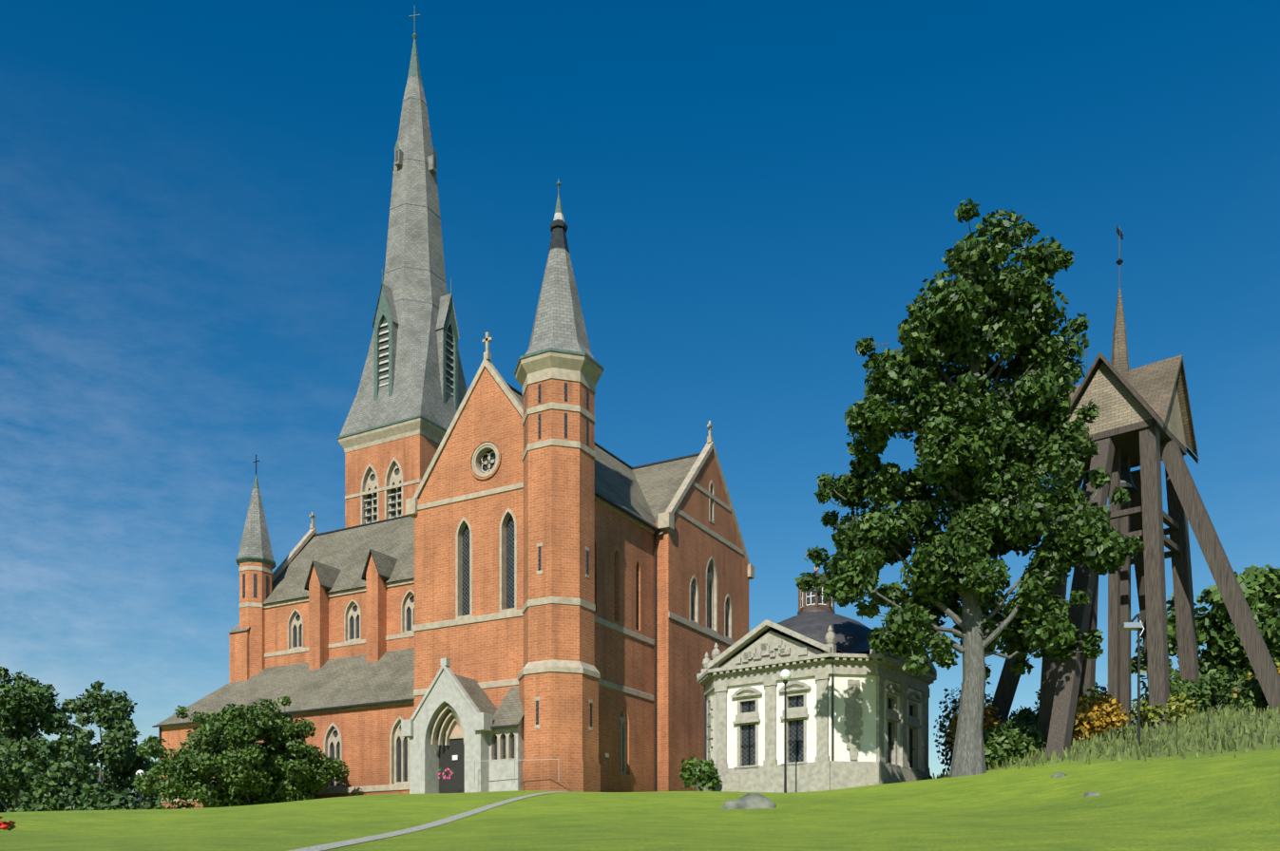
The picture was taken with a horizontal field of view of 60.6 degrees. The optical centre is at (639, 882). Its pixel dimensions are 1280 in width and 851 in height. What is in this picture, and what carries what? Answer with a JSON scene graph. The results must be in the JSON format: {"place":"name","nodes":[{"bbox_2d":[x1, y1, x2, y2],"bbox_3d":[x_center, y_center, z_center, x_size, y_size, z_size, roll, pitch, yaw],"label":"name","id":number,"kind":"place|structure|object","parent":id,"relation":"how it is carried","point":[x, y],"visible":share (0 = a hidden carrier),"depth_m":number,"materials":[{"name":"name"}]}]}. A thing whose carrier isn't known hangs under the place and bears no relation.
{"place":"outdoors","nodes":[
{"label":"outdoors","id":0,"kind":"place"},
{"bbox_2d":[288,791,565,850],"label":"path","id":1,"kind":"structure","parent":0,"point":[321,848],"depth_m":30.74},
{"bbox_2d":[0,713,1279,850],"bbox_3d":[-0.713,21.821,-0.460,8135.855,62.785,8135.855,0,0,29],"label":"ground","id":2,"kind":"structure","parent":0,"point":[1225,801],"depth_m":31.97,"materials":[{"name":"green plant"}]},
{"bbox_2d":[0,817,16,831],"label":"flowers","id":3,"kind":"object","parent":2,"relation":"on","point":[9,826],"visible":1,"depth_m":15.10,"materials":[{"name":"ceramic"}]},
{"bbox_2d":[0,729,41,812],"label":"tree","id":4,"kind":"object","parent":2,"relation":"on","point":[10,799],"visible":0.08,"depth_m":127.01,"materials":[{"name":"green plant"}]},
{"bbox_2d":[0,667,80,813],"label":"tree","id":5,"kind":"object","parent":2,"relation":"on","point":[26,704],"visible":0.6,"depth_m":117.87,"materials":[{"name":"green plant"}]},
{"bbox_2d":[11,753,103,812],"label":"bush","id":6,"kind":"object","parent":2,"relation":"on","point":[54,791],"visible":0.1,"depth_m":104.28,"materials":[{"name":"green plant"}]},
{"bbox_2d":[0,731,115,812],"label":"bush","id":7,"kind":"object","parent":2,"relation":"on","point":[37,751],"visible":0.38,"depth_m":109.85,"materials":[{"name":"green plant"}]},
{"bbox_2d":[62,783,152,811],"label":"shrub","id":8,"kind":"object","parent":2,"relation":"on","point":[95,797],"visible":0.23,"depth_m":99.27,"materials":[{"name":"green plant"}]},
{"bbox_2d":[61,680,158,804],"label":"tree","id":9,"kind":"object","parent":2,"relation":"on","point":[122,761],"visible":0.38,"depth_m":139.04,"materials":[{"name":"green plant"}]},
{"bbox_2d":[135,770,144,809],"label":"lamp post","id":10,"kind":"object","parent":2,"relation":"on","point":[138,772],"visible":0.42,"depth_m":85.95,"materials":[{"name":"black paint"}]},
{"bbox_2d":[133,780,158,809],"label":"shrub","id":11,"kind":"object","parent":2,"relation":"on","point":[152,800],"visible":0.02,"depth_m":117.48,"materials":[{"name":"green plant"}]},
{"bbox_2d":[131,696,350,809],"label":"bush","id":12,"kind":"object","parent":2,"relation":"on","point":[243,767],"visible":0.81,"depth_m":74.31,"materials":[{"name":"green plant"}]},
{"bbox_2d":[152,5,754,809],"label":"church","id":13,"kind":"structure","parent":2,"relation":"on","point":[496,583],"depth_m":74.37,"materials":[{"name":"brick"}]},
{"bbox_2d":[438,767,454,779],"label":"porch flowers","id":14,"kind":"object","parent":13,"relation":"on","point":[443,775],"visible":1,"depth_m":64.78,"materials":[{"name":"pink plant"}]},
{"bbox_2d":[452,753,609,760],"bbox_3d":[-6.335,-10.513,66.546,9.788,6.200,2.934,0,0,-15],"label":"signs","id":15,"kind":"object","parent":13,"relation":"attached to","point":[454,757],"visible":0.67,"depth_m":66.64,"materials":[{"name":"white"}]},
{"bbox_2d":[679,755,723,791],"bbox_3d":[3.471,-6.098,62.202,2.464,2.464,2.391,0,0,-1],"label":"shrub","id":16,"kind":"object","parent":2,"relation":"on","point":[703,773],"visible":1,"depth_m":61.99,"materials":[{"name":"green plant"}]},
{"bbox_2d":[720,793,776,809],"bbox_3d":[3.955,-2.621,41.500,2.535,1.481,1.836,0,0,6],"label":"boulder","id":17,"kind":"object","parent":2,"relation":"on","point":[750,801],"visible":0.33,"depth_m":40.89,"materials":[{"name":"grey stone"}]},
{"bbox_2d":[780,669,791,793],"bbox_3d":[7.559,-7.748,56.947,0.600,6.620,0.585,0,0,29],"label":"lamp post","id":18,"kind":"object","parent":2,"relation":"on","point":[785,676],"visible":1,"depth_m":56.90,"materials":[{"name":"black metal"}]},
{"bbox_2d":[696,567,936,792],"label":"mausoleum","id":19,"kind":"structure","parent":2,"relation":"on","point":[857,712],"depth_m":61.59,"materials":[{"name":"paint"}]},
{"bbox_2d":[933,681,993,773],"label":"shrub","id":20,"kind":"object","parent":2,"relation":"on","point":[946,716],"visible":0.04,"depth_m":73.55,"materials":[{"name":"green plant"}]},
{"bbox_2d":[794,197,1144,778],"bbox_3d":[15.346,-19.368,54.739,15.972,29.258,9.911,0,0,-5],"label":"tree","id":21,"kind":"object","parent":2,"relation":"on","point":[987,466],"visible":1,"depth_m":53.17,"materials":[{"name":"green plant"}]},
{"bbox_2d":[945,701,1006,763],"bbox_3d":[19.735,-8.079,63.322,3.877,5.933,3.565,0,0,29],"label":"shrub","id":22,"kind":"object","parent":2,"relation":"on","point":[988,720],"visible":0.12,"depth_m":63.19,"materials":[{"name":"green plant"}]},
{"bbox_2d":[982,718,1047,769],"bbox_3d":[19.861,-7.250,58.923,3.332,3.102,3.613,0,0,-41],"label":"shrub","id":23,"kind":"object","parent":2,"relation":"on","point":[1001,745],"visible":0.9,"depth_m":58.29,"materials":[{"name":"green plant"}]},
{"bbox_2d":[1001,706,1038,735],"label":"shrub","id":24,"kind":"object","parent":2,"relation":"on","point":[1027,716],"visible":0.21,"depth_m":61.83,"materials":[{"name":"green plant"}]},
{"bbox_2d":[1050,772,1067,778],"bbox_3d":[16.605,-4.113,43.336,0.652,0.466,0.595,0,0,45],"label":"stone","id":25,"kind":"object","parent":2,"relation":"on","point":[1058,774],"visible":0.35,"depth_m":43.21,"materials":[{"name":"grey stone"}]},
{"bbox_2d":[1033,682,1108,713],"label":"shrub","id":26,"kind":"object","parent":2,"relation":"on","point":[1038,697],"depth_m":76.47,"materials":[{"name":"green plant"}]},
{"bbox_2d":[1083,792,1100,797],"bbox_3d":[14.621,-2.740,35.366,0.652,0.340,0.598,0,0,-12],"label":"stone","id":27,"kind":"object","parent":2,"relation":"on","point":[1089,794],"visible":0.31,"depth_m":35.20,"materials":[{"name":"grey stone"}]},
{"bbox_2d":[1070,692,1131,744],"bbox_3d":[24.357,-8.649,58.912,3.831,2.968,3.762,0,0,29],"label":"shrub","id":28,"kind":"object","parent":2,"relation":"on","point":[1098,716],"visible":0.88,"depth_m":58.05,"materials":[{"name":"yellow plant"}]},
{"bbox_2d":[922,705,1279,780],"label":"tufts","id":29,"kind":"object","parent":2,"relation":"on","point":[1126,734],"visible":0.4,"depth_m":51.91,"materials":[{"name":"green plant"}]},
{"bbox_2d":[1077,686,1134,724],"bbox_3d":[27.425,-9.648,65.464,4.223,4.208,4.431,0,0,29],"label":"shrub","id":30,"kind":"object","parent":2,"relation":"on","point":[1095,695],"depth_m":64.53,"materials":[{"name":"green plant"}]},
{"bbox_2d":[1118,613,1144,746],"bbox_3d":[22.600,-9.108,50.271,1.036,6.400,0.600,0,0,1],"label":"lamp post","id":31,"kind":"object","parent":2,"relation":"on","point":[1132,625],"visible":0.92,"depth_m":50.22,"materials":[{"name":"black metal"}]},
{"bbox_2d":[990,226,1279,761],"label":"bell tower","id":32,"kind":"structure","parent":2,"relation":"on","point":[1143,421],"depth_m":59.05,"materials":[{"name":"brown wood"}]},
{"bbox_2d":[1128,691,1195,727],"bbox_3d":[27.590,-8.951,57.783,2.834,2.230,2.940,0,0,-8],"label":"shrub","id":33,"kind":"object","parent":2,"relation":"on","point":[1179,705],"visible":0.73,"depth_m":56.98,"materials":[{"name":"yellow plant"}]},
{"bbox_2d":[1140,668,1212,715],"bbox_3d":[29.850,-10.310,60.894,4.266,3.293,3.202,0,0,-33],"label":"shrub","id":34,"kind":"object","parent":2,"relation":"on","point":[1194,692],"visible":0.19,"depth_m":60.28,"materials":[{"name":"green plant"}]},
{"bbox_2d":[1130,564,1279,687],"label":"tree","id":35,"kind":"object","parent":2,"relation":"on","point":[1217,635],"visible":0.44,"depth_m":76.62,"materials":[{"name":"green plant"}]},
{"bbox_2d":[1199,671,1241,714],"bbox_3d":[33.894,-10.373,65.200,4.572,4.397,4.092,0,0,-6],"label":"shrub","id":36,"kind":"object","parent":2,"relation":"on","point":[1222,691],"visible":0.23,"depth_m":64.00,"materials":[{"name":"green plant"}]},
{"bbox_2d":[1233,677,1269,712],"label":"shrub","id":37,"kind":"object","parent":2,"relation":"on","point":[1251,694],"visible":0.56,"depth_m":57.51,"materials":[{"name":"green plant"}]},
{"bbox_2d":[1233,663,1279,698],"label":"shrub","id":38,"kind":"object","parent":2,"relation":"on","point":[1248,678],"depth_m":61.58,"materials":[{"name":"plant"}]},
{"bbox_2d":[0,0,1279,800],"label":"sky","id":39,"kind":"structure","parent":0,"point":[195,195],"materials":[{"name":"blue"}]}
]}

